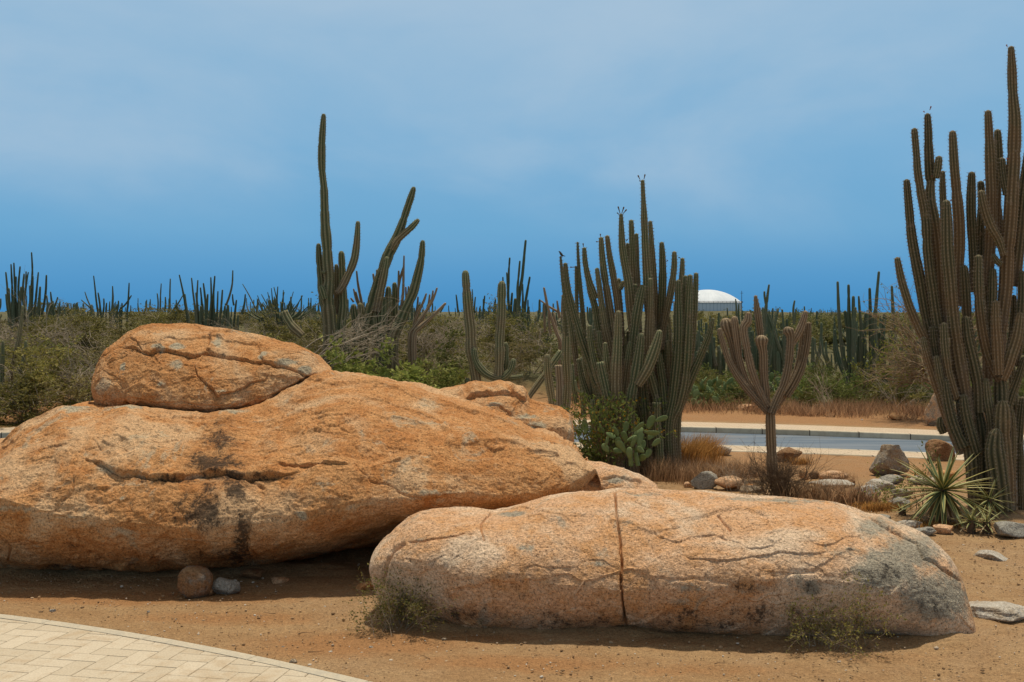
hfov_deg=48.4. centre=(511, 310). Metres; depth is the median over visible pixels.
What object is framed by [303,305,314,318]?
cactus
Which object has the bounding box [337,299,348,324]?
cactus
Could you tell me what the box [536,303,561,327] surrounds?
cactus
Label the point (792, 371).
shrub
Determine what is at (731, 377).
shrub
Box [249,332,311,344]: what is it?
thorn shrub
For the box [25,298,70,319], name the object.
thorn shrub
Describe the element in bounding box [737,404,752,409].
rock
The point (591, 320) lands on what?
cactus
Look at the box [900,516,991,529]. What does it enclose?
grass tuft
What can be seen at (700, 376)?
shrub
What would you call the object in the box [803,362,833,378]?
shrub
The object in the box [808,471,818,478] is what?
rock
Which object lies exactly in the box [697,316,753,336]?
hill shrub
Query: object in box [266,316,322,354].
thorn shrub
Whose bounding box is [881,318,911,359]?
cactus
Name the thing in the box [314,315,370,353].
thorn shrub
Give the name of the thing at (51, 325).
thorn shrub
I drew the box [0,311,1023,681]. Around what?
ground
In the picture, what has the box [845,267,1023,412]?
thorn tree
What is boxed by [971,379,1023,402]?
shrub
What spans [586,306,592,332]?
cactus
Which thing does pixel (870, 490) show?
rock
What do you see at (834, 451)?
sidewalk
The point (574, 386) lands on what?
column cactus
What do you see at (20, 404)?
thorn shrub
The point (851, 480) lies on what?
rock
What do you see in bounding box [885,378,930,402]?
shrub
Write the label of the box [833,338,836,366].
cactus
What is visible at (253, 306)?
cactus
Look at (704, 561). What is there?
boulder
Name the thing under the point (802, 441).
road
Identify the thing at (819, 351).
cactus
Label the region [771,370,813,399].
shrub
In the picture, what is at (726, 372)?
shrub
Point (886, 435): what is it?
kerb
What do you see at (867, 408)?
dry grass
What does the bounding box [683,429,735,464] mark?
grass tuft
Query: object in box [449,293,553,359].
thorn shrub
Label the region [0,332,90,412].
thorn shrub
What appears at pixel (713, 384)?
shrub
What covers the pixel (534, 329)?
thorn shrub
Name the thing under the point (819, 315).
hill shrub
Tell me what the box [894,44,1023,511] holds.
giant cactus
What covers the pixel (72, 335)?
dead bush
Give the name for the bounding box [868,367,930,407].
shrub
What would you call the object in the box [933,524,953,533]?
rock
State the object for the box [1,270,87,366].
dead bush
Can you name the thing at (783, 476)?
dead bush
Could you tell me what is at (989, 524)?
rosette plant
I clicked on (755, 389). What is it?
dry cactus
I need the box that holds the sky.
[0,0,1023,311]
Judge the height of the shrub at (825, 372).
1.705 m
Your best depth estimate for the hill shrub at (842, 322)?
78.92 m
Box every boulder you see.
[0,370,601,572]
[91,323,331,411]
[369,488,975,635]
[440,380,573,441]
[579,461,657,490]
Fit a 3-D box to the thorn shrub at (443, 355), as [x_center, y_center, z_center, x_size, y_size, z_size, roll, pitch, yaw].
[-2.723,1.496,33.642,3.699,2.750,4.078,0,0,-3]
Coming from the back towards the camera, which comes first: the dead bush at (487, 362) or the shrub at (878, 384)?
the shrub at (878, 384)
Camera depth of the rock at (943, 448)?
20.50 m
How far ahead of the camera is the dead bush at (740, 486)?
15.16 m
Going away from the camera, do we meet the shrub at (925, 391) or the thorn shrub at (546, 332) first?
the shrub at (925, 391)
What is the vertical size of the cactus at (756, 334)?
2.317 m
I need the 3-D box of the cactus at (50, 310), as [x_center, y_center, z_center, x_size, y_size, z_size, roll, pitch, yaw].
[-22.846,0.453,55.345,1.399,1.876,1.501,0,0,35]
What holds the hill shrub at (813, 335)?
on the ground at (330, 579)
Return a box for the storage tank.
[672,290,742,310]
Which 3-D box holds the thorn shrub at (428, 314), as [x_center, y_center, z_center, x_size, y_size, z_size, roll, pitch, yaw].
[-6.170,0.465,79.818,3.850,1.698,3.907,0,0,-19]
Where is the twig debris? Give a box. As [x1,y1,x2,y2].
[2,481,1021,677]
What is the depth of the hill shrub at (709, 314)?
189.01 m
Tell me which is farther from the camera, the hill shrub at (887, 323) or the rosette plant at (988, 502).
the hill shrub at (887, 323)
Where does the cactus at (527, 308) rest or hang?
on the ground at (330, 579)
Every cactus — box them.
[39,301,60,328]
[64,306,83,316]
[75,302,98,322]
[113,303,116,324]
[133,299,150,317]
[242,284,318,340]
[246,298,262,312]
[286,295,301,321]
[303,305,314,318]
[310,298,317,317]
[314,113,360,368]
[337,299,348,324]
[343,187,425,379]
[350,269,376,308]
[397,256,445,365]
[399,305,412,332]
[461,270,523,382]
[512,300,528,319]
[529,299,547,338]
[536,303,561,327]
[543,354,556,404]
[555,312,562,333]
[559,174,715,476]
[561,313,572,411]
[571,357,589,414]
[580,306,599,327]
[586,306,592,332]
[672,320,699,348]
[700,322,707,350]
[704,316,721,336]
[716,295,812,479]
[717,312,719,345]
[741,323,777,349]
[752,308,773,325]
[762,284,795,378]
[762,307,773,324]
[807,322,822,369]
[814,338,844,369]
[828,313,868,345]
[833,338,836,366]
[856,326,890,359]
[879,316,885,331]
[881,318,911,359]
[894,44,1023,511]
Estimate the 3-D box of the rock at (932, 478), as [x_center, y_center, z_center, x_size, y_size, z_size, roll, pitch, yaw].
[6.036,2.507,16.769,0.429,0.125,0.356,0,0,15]
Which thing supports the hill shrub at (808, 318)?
on the ground at (330, 579)
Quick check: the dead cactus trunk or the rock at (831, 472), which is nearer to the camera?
the rock at (831, 472)
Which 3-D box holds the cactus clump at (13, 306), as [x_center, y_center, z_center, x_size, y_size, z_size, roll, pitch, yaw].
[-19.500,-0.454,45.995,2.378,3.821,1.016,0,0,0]
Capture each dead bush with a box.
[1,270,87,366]
[9,303,120,365]
[455,327,523,381]
[709,454,773,494]
[720,432,845,496]
[803,344,843,407]
[856,351,932,407]
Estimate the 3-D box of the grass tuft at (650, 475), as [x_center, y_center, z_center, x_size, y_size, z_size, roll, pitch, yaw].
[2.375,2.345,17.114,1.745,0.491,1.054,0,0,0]
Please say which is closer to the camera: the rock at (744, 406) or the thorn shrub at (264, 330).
the rock at (744, 406)
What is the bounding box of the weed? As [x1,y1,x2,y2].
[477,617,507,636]
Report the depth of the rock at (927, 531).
12.11 m
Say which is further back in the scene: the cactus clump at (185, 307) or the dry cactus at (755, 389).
the cactus clump at (185, 307)
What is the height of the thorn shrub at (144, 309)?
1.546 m
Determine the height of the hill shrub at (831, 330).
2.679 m
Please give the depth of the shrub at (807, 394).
32.60 m
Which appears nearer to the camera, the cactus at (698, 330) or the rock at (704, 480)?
the rock at (704, 480)
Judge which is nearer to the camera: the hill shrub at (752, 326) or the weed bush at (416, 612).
the weed bush at (416, 612)
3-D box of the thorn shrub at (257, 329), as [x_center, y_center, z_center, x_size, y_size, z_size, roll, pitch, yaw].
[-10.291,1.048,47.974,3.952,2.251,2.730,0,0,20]
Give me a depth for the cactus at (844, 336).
65.98 m
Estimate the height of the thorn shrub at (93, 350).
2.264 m
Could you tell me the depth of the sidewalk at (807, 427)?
26.28 m
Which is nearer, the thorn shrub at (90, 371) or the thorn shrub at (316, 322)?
the thorn shrub at (90, 371)
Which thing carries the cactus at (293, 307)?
on the ground at (330, 579)
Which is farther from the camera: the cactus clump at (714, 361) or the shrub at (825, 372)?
the cactus clump at (714, 361)
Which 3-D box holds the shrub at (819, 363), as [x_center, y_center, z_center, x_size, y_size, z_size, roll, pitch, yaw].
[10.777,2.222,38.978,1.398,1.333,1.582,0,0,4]
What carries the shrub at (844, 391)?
on the ground at (330, 579)
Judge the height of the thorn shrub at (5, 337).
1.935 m
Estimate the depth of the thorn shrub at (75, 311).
81.73 m
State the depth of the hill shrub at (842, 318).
91.78 m
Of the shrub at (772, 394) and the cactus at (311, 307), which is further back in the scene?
the cactus at (311, 307)
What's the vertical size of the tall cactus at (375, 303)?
6.103 m
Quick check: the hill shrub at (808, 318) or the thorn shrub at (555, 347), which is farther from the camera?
the hill shrub at (808, 318)
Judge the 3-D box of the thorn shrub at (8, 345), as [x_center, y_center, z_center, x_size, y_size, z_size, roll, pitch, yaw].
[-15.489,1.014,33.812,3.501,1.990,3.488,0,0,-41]
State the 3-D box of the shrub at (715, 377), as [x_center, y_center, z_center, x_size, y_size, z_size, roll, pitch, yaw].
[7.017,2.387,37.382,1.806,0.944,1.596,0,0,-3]
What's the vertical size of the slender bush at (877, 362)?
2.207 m
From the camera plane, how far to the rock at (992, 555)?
11.07 m
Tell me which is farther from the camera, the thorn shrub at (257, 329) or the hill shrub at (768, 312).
the hill shrub at (768, 312)
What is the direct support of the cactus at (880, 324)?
on the ground at (330, 579)
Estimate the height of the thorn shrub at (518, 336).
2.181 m
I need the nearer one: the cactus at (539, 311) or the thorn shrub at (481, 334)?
the thorn shrub at (481, 334)
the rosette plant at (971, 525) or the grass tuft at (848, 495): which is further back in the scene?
the grass tuft at (848, 495)
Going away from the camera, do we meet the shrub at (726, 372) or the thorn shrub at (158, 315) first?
the shrub at (726, 372)
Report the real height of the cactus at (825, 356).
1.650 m
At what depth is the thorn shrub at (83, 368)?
31.34 m
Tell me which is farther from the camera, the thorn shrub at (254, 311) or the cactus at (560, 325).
the thorn shrub at (254, 311)
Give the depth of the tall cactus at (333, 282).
30.92 m
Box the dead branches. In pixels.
[305,291,411,366]
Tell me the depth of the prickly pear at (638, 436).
16.08 m
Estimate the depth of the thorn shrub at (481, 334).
41.20 m
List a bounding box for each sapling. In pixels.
[862,462,918,504]
[894,441,958,507]
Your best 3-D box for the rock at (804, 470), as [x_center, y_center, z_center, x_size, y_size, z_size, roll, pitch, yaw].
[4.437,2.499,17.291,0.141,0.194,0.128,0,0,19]
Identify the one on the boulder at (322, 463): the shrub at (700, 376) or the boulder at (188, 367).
the boulder at (188, 367)
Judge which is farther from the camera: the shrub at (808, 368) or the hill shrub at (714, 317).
the hill shrub at (714, 317)
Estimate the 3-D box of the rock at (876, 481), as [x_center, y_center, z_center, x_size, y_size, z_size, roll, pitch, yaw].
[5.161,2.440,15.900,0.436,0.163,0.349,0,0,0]
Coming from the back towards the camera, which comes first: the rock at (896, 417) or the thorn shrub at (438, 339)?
the thorn shrub at (438, 339)
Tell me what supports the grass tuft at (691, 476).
on the ground at (330, 579)
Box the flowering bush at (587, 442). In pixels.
[546,354,676,466]
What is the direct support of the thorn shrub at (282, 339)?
on the ground at (330, 579)
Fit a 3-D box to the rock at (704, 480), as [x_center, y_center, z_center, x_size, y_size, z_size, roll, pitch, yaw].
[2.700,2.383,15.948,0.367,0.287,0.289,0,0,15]
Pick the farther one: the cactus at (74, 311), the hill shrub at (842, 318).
the hill shrub at (842, 318)
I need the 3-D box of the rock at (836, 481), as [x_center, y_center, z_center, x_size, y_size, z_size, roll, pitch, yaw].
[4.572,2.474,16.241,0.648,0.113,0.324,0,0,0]
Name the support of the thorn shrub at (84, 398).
on the ground at (330, 579)
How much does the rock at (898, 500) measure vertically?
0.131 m
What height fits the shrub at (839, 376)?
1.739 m
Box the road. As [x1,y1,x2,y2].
[574,431,1023,452]
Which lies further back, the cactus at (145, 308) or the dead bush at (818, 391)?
the cactus at (145, 308)
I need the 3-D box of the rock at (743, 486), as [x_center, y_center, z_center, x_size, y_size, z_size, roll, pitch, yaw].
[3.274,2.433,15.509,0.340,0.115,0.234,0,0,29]
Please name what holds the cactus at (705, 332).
on the ground at (330, 579)
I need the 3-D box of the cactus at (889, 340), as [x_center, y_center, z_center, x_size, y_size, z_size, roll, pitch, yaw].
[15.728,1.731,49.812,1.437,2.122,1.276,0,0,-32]
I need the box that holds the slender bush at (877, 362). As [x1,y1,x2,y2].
[843,327,920,400]
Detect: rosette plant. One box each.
[884,445,1001,527]
[890,500,913,515]
[952,504,991,533]
[962,477,1017,518]
[967,505,1000,533]
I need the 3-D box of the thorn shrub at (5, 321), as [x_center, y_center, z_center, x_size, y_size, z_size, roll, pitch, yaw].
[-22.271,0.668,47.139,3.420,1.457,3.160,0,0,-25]
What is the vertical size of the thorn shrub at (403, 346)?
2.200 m
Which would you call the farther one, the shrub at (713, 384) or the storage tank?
the storage tank
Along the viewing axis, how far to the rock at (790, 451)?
20.31 m
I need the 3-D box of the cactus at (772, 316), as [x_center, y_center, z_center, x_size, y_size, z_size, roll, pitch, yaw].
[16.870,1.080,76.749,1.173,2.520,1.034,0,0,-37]
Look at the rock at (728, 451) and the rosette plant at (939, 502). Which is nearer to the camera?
the rosette plant at (939, 502)
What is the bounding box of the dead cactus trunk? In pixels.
[555,365,562,406]
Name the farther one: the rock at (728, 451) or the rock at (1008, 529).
the rock at (728, 451)
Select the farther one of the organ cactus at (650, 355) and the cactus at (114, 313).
the cactus at (114, 313)
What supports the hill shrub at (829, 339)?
on the ground at (330, 579)
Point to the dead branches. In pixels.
(358, 337)
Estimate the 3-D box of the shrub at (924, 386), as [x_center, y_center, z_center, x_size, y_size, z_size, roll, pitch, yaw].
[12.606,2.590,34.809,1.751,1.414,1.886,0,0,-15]
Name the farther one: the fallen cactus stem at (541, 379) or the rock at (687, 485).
the fallen cactus stem at (541, 379)
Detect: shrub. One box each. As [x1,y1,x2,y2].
[0,311,47,355]
[0,315,7,336]
[0,319,60,365]
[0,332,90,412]
[0,354,71,428]
[2,308,121,361]
[2,311,114,355]
[14,315,85,344]
[14,343,105,406]
[20,319,117,371]
[24,307,128,346]
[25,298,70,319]
[26,337,96,404]
[28,332,115,412]
[56,302,96,314]
[64,304,135,341]
[110,308,208,338]
[118,304,172,322]
[123,303,190,333]
[126,303,194,330]
[131,309,193,321]
[136,303,222,324]
[211,314,265,332]
[221,302,256,325]
[235,312,303,339]
[238,302,295,342]
[238,307,289,332]
[245,312,305,344]
[249,307,258,322]
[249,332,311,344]
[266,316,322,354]
[269,333,313,352]
[288,292,351,351]
[290,307,319,339]
[305,316,370,345]
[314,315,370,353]
[346,323,462,353]
[350,338,465,369]
[368,320,478,385]
[398,313,463,356]
[401,309,493,374]
[402,315,485,340]
[409,308,448,322]
[428,314,482,328]
[434,308,534,353]
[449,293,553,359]
[450,303,496,326]
[475,316,560,340]
[476,308,578,376]
[477,322,544,348]
[506,307,597,368]
[530,313,560,342]
[694,371,737,391]
[695,381,750,406]
[696,367,712,385]
[697,309,725,319]
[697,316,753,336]
[699,312,735,328]
[700,363,731,384]
[703,374,777,409]
[706,369,738,390]
[707,307,744,320]
[711,371,749,387]
[721,325,832,359]
[731,370,790,407]
[749,307,784,315]
[750,318,797,333]
[754,325,832,353]
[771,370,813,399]
[773,363,815,392]
[777,315,845,348]
[779,371,862,406]
[787,311,863,326]
[787,315,833,329]
[791,314,845,331]
[797,371,841,406]
[799,309,861,324]
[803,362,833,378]
[805,356,837,380]
[805,362,836,389]
[819,370,866,400]
[822,361,842,392]
[823,380,877,403]
[831,361,895,400]
[835,320,920,334]
[858,310,911,335]
[860,376,891,394]
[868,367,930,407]
[872,309,904,321]
[875,377,922,400]
[876,374,931,403]
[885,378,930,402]
[912,375,933,396]
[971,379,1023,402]
[993,378,1023,399]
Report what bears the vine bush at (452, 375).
on the ground at (330, 579)
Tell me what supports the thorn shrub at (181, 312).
on the ground at (330, 579)
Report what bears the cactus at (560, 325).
on the ground at (330, 579)
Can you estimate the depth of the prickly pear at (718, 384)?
31.27 m
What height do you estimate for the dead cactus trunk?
1.285 m
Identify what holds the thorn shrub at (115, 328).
on the ground at (330, 579)
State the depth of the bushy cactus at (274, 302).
44.93 m
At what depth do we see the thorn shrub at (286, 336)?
37.34 m
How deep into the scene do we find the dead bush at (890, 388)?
31.09 m
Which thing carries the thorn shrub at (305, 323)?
on the ground at (330, 579)
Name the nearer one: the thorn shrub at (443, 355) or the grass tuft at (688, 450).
the grass tuft at (688, 450)
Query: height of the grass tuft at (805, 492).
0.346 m
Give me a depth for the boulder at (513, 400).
12.62 m
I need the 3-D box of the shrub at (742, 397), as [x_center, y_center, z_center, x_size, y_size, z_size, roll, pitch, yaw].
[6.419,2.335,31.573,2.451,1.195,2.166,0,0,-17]
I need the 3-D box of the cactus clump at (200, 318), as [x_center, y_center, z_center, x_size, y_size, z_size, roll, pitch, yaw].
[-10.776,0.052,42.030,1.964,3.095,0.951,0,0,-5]
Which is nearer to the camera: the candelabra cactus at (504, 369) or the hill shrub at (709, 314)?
the candelabra cactus at (504, 369)
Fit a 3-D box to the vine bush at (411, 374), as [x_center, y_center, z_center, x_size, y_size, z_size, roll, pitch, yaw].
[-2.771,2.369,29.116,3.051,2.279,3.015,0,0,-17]
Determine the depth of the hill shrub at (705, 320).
115.23 m
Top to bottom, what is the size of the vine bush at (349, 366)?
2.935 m
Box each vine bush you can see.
[318,333,396,378]
[360,359,438,388]
[399,353,470,388]
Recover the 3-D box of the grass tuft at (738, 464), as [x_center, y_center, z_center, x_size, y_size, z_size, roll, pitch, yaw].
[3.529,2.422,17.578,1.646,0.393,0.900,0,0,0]
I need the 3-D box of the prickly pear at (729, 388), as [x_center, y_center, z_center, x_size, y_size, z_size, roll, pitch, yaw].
[6.626,2.287,32.414,1.983,0.810,0.781,0,0,-17]
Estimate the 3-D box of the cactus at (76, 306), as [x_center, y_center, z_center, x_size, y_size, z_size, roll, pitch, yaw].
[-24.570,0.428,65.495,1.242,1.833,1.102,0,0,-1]
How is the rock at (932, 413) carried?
on the ground at (330, 579)
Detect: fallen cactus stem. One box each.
[280,310,303,337]
[528,350,561,397]
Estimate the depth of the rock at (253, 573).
10.18 m
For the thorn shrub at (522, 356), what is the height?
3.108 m
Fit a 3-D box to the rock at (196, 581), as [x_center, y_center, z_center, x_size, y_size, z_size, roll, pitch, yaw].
[-2.667,2.292,9.591,0.298,0.285,0.268,0,0,0]
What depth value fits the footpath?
7.75 m
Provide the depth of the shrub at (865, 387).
34.36 m
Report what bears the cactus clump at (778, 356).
on the ground at (330, 579)
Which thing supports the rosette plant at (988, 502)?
on the ground at (330, 579)
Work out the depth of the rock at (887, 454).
18.05 m
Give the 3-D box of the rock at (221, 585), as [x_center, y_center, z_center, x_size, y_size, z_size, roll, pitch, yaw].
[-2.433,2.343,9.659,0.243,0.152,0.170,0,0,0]
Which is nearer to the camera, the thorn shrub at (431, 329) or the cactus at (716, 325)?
the thorn shrub at (431, 329)
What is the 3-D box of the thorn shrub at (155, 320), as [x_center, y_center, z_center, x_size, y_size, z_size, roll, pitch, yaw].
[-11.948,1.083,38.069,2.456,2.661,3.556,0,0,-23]
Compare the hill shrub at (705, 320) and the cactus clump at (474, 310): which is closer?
the cactus clump at (474, 310)
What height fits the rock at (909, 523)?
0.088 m
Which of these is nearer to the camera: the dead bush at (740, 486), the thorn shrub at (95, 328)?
the dead bush at (740, 486)
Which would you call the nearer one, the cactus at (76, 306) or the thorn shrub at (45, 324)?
the thorn shrub at (45, 324)
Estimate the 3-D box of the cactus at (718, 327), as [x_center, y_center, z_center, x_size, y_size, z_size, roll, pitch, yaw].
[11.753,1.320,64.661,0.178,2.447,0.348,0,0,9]
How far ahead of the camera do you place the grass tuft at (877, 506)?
13.77 m
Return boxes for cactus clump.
[0,305,26,416]
[5,252,60,342]
[81,276,131,336]
[157,275,189,322]
[191,270,245,329]
[440,289,492,336]
[502,240,530,336]
[541,287,563,386]
[694,299,742,376]
[748,306,804,384]
[833,271,919,393]
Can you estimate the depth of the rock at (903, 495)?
14.87 m
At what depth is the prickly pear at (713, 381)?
32.03 m
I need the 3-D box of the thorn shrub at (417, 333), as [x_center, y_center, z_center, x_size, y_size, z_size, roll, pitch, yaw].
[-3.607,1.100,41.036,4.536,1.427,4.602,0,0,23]
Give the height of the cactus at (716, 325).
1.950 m
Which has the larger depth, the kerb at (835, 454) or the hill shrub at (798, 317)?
the hill shrub at (798, 317)
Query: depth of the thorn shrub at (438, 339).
35.05 m
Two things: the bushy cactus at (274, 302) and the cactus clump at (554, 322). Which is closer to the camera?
the cactus clump at (554, 322)
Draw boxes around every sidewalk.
[0,420,1023,437]
[577,443,963,458]
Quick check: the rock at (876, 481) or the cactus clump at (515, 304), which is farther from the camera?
the cactus clump at (515, 304)
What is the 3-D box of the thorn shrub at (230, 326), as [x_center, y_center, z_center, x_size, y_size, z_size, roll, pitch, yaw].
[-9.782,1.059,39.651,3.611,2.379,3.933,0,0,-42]
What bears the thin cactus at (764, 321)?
on the ground at (330, 579)
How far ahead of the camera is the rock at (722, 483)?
15.67 m
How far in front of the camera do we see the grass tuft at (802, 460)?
19.90 m
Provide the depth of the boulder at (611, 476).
10.92 m
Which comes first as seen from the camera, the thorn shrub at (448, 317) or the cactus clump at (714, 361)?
the cactus clump at (714, 361)
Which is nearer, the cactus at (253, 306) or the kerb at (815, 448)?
the kerb at (815, 448)
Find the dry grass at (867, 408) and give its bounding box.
[571,377,985,420]
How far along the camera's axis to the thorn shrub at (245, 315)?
75.19 m
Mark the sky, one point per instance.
(144, 144)
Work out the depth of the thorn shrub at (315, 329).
36.90 m
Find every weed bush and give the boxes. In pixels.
[342,561,459,636]
[781,571,907,659]
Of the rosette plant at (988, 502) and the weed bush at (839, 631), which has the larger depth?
the rosette plant at (988, 502)
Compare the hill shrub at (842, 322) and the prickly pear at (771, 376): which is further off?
the hill shrub at (842, 322)
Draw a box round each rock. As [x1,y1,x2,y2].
[177,565,212,598]
[212,577,240,594]
[239,568,264,579]
[271,577,288,583]
[356,581,373,590]
[684,482,692,487]
[691,471,717,489]
[714,476,741,489]
[718,446,731,454]
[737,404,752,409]
[740,485,761,492]
[777,447,802,461]
[799,469,808,479]
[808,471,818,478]
[809,479,854,486]
[819,470,846,478]
[843,478,855,486]
[855,484,880,499]
[866,479,894,489]
[869,444,909,475]
[879,474,903,484]
[888,497,910,505]
[889,415,902,419]
[892,489,913,497]
[898,520,921,527]
[907,475,935,484]
[916,527,935,535]
[923,394,940,425]
[925,439,954,460]
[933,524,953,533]
[937,470,958,479]
[969,601,1023,622]
[975,550,1007,560]
[994,521,1023,537]
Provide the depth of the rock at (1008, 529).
12.03 m
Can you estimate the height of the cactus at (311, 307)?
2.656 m
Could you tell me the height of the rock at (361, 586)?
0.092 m
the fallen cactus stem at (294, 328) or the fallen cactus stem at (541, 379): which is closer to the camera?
the fallen cactus stem at (541, 379)
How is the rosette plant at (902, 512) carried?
on the ground at (330, 579)
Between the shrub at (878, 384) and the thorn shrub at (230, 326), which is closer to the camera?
the shrub at (878, 384)
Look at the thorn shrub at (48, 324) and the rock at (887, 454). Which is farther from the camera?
the thorn shrub at (48, 324)
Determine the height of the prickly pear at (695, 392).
0.847 m
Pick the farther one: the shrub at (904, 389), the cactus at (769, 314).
the cactus at (769, 314)
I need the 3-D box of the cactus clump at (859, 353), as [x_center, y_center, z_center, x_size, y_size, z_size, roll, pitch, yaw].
[11.520,0.762,36.028,2.936,3.995,1.173,0,0,0]
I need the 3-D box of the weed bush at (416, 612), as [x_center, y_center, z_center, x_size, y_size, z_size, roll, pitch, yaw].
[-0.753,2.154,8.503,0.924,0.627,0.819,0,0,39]
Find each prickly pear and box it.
[582,415,667,465]
[688,380,749,406]
[689,377,733,404]
[691,377,714,407]
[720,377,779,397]
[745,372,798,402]
[769,372,801,398]
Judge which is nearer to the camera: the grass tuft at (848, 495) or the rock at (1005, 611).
the rock at (1005, 611)
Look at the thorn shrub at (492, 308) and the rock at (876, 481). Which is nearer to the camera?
the rock at (876, 481)
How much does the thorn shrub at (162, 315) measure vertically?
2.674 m
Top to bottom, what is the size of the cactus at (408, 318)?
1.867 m
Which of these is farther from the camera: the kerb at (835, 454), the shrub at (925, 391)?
the shrub at (925, 391)
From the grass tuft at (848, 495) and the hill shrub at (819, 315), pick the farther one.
the hill shrub at (819, 315)
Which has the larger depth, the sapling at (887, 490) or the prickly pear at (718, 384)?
the prickly pear at (718, 384)
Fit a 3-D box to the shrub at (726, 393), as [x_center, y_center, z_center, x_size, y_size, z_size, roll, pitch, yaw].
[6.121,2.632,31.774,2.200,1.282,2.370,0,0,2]
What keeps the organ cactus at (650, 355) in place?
on the ground at (330, 579)
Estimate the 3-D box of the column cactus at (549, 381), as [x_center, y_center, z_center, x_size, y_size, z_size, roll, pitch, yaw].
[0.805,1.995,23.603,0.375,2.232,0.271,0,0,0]
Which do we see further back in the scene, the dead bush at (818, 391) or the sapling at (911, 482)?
the dead bush at (818, 391)
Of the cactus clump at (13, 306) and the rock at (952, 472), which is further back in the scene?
the cactus clump at (13, 306)
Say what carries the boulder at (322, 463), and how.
on the ground at (330, 579)
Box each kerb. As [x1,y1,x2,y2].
[0,424,1023,442]
[574,442,963,454]
[582,447,963,459]
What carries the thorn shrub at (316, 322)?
on the ground at (330, 579)
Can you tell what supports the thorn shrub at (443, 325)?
on the ground at (330, 579)
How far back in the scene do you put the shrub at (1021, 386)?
32.51 m
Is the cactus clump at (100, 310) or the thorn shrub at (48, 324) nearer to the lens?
the thorn shrub at (48, 324)
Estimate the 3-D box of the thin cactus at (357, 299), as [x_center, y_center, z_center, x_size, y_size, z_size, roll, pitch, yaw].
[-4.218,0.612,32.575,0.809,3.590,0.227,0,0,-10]
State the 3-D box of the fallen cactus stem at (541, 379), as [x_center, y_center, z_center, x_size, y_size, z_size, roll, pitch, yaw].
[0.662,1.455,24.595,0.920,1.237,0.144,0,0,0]
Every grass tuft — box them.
[632,451,712,481]
[648,458,757,485]
[681,430,735,472]
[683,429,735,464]
[692,455,766,477]
[745,477,867,500]
[787,455,815,465]
[801,480,897,507]
[809,469,862,481]
[845,498,915,512]
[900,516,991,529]
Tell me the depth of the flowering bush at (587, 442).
16.57 m
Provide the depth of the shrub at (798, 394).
32.09 m
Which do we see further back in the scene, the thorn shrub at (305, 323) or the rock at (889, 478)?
the thorn shrub at (305, 323)
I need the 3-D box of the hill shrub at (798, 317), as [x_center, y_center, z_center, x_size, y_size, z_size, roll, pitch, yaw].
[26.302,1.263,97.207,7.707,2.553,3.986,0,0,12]
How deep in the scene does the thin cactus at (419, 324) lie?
31.27 m
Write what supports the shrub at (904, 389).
on the ground at (330, 579)
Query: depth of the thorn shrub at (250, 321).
59.20 m
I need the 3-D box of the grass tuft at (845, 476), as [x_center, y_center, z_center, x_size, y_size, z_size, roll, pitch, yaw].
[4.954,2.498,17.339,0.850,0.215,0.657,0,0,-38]
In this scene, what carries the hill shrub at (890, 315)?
on the ground at (330, 579)
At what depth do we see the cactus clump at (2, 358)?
28.78 m
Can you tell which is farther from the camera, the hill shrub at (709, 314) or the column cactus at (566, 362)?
the hill shrub at (709, 314)
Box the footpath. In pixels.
[0,614,370,681]
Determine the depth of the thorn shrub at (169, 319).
41.65 m
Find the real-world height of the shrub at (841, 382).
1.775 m
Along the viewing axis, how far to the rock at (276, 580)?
10.02 m

